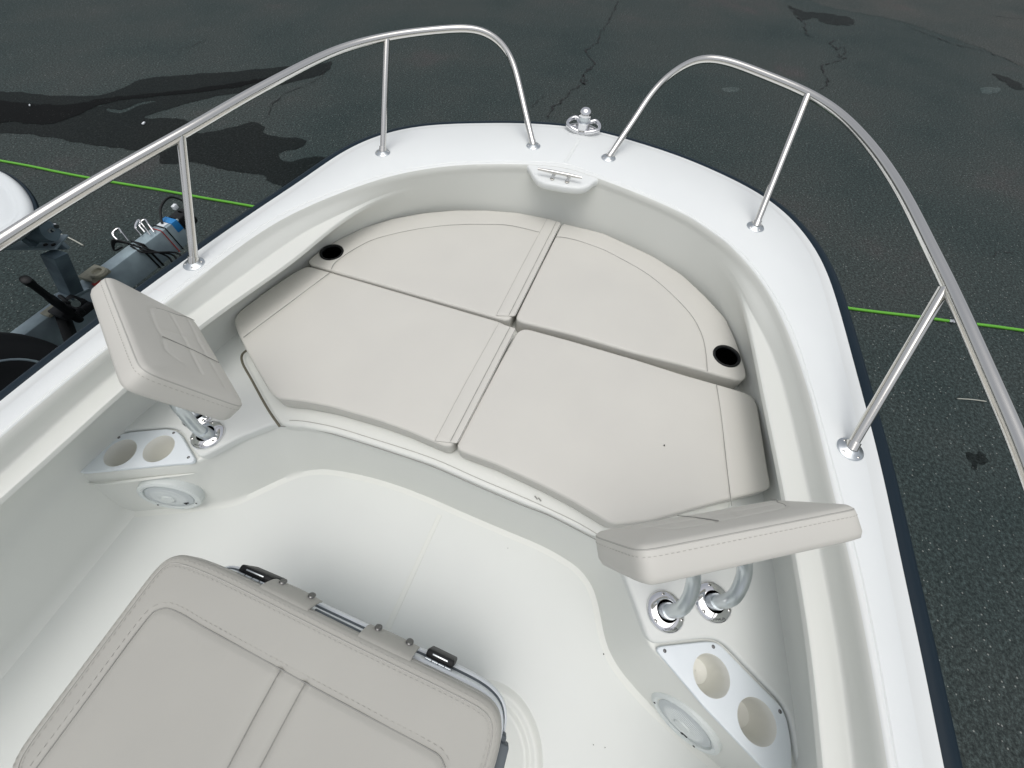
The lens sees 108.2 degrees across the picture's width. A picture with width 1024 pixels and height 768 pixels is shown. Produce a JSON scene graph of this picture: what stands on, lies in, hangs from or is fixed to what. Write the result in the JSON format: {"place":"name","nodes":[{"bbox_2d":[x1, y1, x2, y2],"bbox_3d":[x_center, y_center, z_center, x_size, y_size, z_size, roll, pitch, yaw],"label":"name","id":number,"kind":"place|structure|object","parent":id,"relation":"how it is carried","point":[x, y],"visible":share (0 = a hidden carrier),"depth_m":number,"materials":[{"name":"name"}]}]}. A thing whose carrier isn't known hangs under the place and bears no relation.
{"place":"outdoors","nodes":[
{"label":"outdoors","id":0,"kind":"place"},
{"bbox_2d":[0,0,1023,767],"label":"ground","id":1,"kind":"structure","parent":0,"point":[930,118],"depth_m":4.72,"materials":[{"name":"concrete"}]},
{"bbox_2d":[0,196,197,390],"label":"boat trailer","id":2,"kind":"object","parent":1,"relation":"on","point":[66,313],"visible":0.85,"depth_m":2.33,"materials":[{"name":"metal"}]},
{"bbox_2d":[0,170,38,251],"bbox_3d":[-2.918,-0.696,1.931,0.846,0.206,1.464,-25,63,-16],"label":"boat","id":3,"kind":"object","parent":2,"relation":"on","point":[18,200],"visible":0.8,"depth_m":2.01,"materials":[{"name":"white plastic"}]},
{"bbox_2d":[0,77,268,123],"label":"wet patch","id":4,"kind":"object","parent":1,"relation":"on","point":[32,113],"visible":0.92,"depth_m":4.54,"materials":[{"name":"liquid"}]},
{"bbox_2d":[0,61,331,186],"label":"wet patch","id":5,"kind":"object","parent":1,"relation":"on","point":[251,147],"visible":0.89,"depth_m":4.36,"materials":[{"name":"liquid"}]},
{"bbox_2d":[171,204,178,209],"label":"litter","id":6,"kind":"object","parent":1,"relation":"on","point":[174,206],"visible":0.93,"depth_m":3.60,"materials":[{"name":"white"}]},
{"bbox_2d":[0,24,1023,767],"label":"boat","id":7,"kind":"object","parent":1,"relation":"on","point":[530,606],"visible":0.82,"depth_m":1.10,"materials":[{"name":"white gelcoat fibreglass"},{"name":"navy gelcoat"},{"name":"stainless steel"}]},
{"bbox_2d":[90,278,241,440],"bbox_3d":[-0.818,0.009,0.928,0.204,0.503,0.427,-38,67,-22],"label":"backrest","id":8,"kind":"object","parent":7,"relation":"on","point":[160,352],"visible":1,"depth_m":0.77,"materials":[{"name":"beige leather"}]},
{"bbox_2d":[13,555,508,767],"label":"cooler","id":9,"kind":"object","parent":7,"relation":"on","point":[193,662],"visible":1,"depth_m":0.69,"materials":[{"name":"plastic"}]},
{"bbox_2d":[235,267,503,452],"bbox_3d":[-0.513,-0.122,1.265,0.918,0.066,0.529,17,60,8],"label":"seat cushion","id":10,"kind":"object","parent":7,"relation":"on","point":[332,343],"visible":0.96,"depth_m":1.22,"materials":[{"name":"beige leather"}]},
{"bbox_2d":[435,323,515,442],"bbox_3d":[-0.105,-0.015,1.177,0.069,0.005,0.479,20,60,10],"label":"joining flap","id":11,"kind":"object","parent":10,"relation":"on","point":[460,414],"visible":1,"depth_m":1.16,"materials":[{"name":"beige leather"}]},
{"bbox_2d":[309,210,556,326],"bbox_3d":[-0.294,-0.565,1.537,0.855,0.074,0.612,17,60,8],"label":"seat cushion","id":12,"kind":"object","parent":7,"relation":"on","point":[469,261],"visible":0.88,"depth_m":1.46,"materials":[{"name":"beige leather"}]},
{"bbox_2d":[496,219,560,315],"bbox_3d":[0.077,-0.469,1.453,0.068,0.005,0.595,19,60,9],"label":"joining flap","id":13,"kind":"object","parent":12,"relation":"on","point":[522,282],"visible":1,"depth_m":1.43,"materials":[{"name":"beige leather"}]},
{"bbox_2d":[458,330,769,527],"bbox_3d":[0.318,0.147,1.134,0.872,0.066,0.554,17,60,8],"label":"seat cushion","id":14,"kind":"object","parent":7,"relation":"on","point":[589,432],"visible":1,"depth_m":1.09,"materials":[{"name":"beige leather"}]},
{"bbox_2d":[516,224,745,388],"bbox_3d":[0.476,-0.337,1.429,0.792,0.074,0.594,17,60,8],"label":"seat cushion","id":15,"kind":"object","parent":7,"relation":"on","point":[597,290],"visible":0.95,"depth_m":1.34,"materials":[{"name":"beige leather"}]},
{"bbox_2d":[596,499,861,619],"bbox_3d":[0.382,0.376,0.755,0.448,0.496,0.193,-8,59,-7],"label":"backrest","id":16,"kind":"object","parent":7,"relation":"on","point":[692,548],"visible":1,"depth_m":0.60,"materials":[{"name":"beige leather"}]},
{"bbox_2d":[0,159,1023,331],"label":"garden hose","id":17,"kind":"object","parent":1,"relation":"on","point":[951,321],"visible":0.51,"depth_m":3.68,"materials":[{"name":"green rubber"}]},
{"bbox_2d":[35,1,1022,256],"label":"ground cracks","id":18,"kind":"object","parent":1,"relation":"on","point":[595,63],"visible":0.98,"depth_m":5.74,"materials":[{"name":"black asphalt"}]},
{"bbox_2d":[722,87,739,91],"bbox_3d":[3.248,-4.356,5.479,0.302,0.001,0.164,-12,60,-9],"label":"dry scuff","id":19,"kind":"object","parent":1,"relation":"on","point":[731,89],"visible":1,"depth_m":5.48,"materials":[{"name":"concrete"}]},
{"bbox_2d":[788,5,853,25],"bbox_3d":[6.207,-7.369,7.423,1.250,0.001,0.921,17,60,8],"label":"oil stain","id":20,"kind":"object","parent":1,"relation":"on","point":[827,18],"visible":1,"depth_m":7.39,"materials":[{"name":"liquid"}]},
{"bbox_2d":[811,0,1023,66],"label":"old asphalt","id":21,"kind":"structure","parent":1,"relation":"on","point":[972,22],"depth_m":7.67,"materials":[{"name":"grey asphalt"}]},
{"bbox_2d":[957,398,986,401],"bbox_3d":[3.427,0.117,2.762,0.210,0.008,0.012,6,59,1],"label":"twig","id":22,"kind":"object","parent":1,"relation":"on","point":[972,399],"visible":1,"depth_m":2.76,"materials":[{"name":"grey"}]},
{"bbox_2d":[966,451,988,469],"bbox_3d":[3.161,0.508,2.525,0.182,0.001,0.108,-20,62,-14],"label":"oil stain","id":23,"kind":"object","parent":1,"relation":"on","point":[979,457],"visible":1,"depth_m":2.52,"materials":[{"name":"liquid"}]},
{"bbox_2d":[980,87,1000,93],"bbox_3d":[7.481,-4.601,5.793,0.491,0.001,0.199,-18,61,-13],"label":"dry scuff","id":24,"kind":"object","parent":1,"relation":"on","point":[987,90],"visible":1,"depth_m":5.79,"materials":[{"name":"concrete"}]},
{"bbox_2d":[992,74,1023,89],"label":"oil stain","id":25,"kind":"object","parent":1,"relation":"on","point":[1011,83],"visible":1,"depth_m":5.98,"materials":[{"name":"liquid"}]}
]}

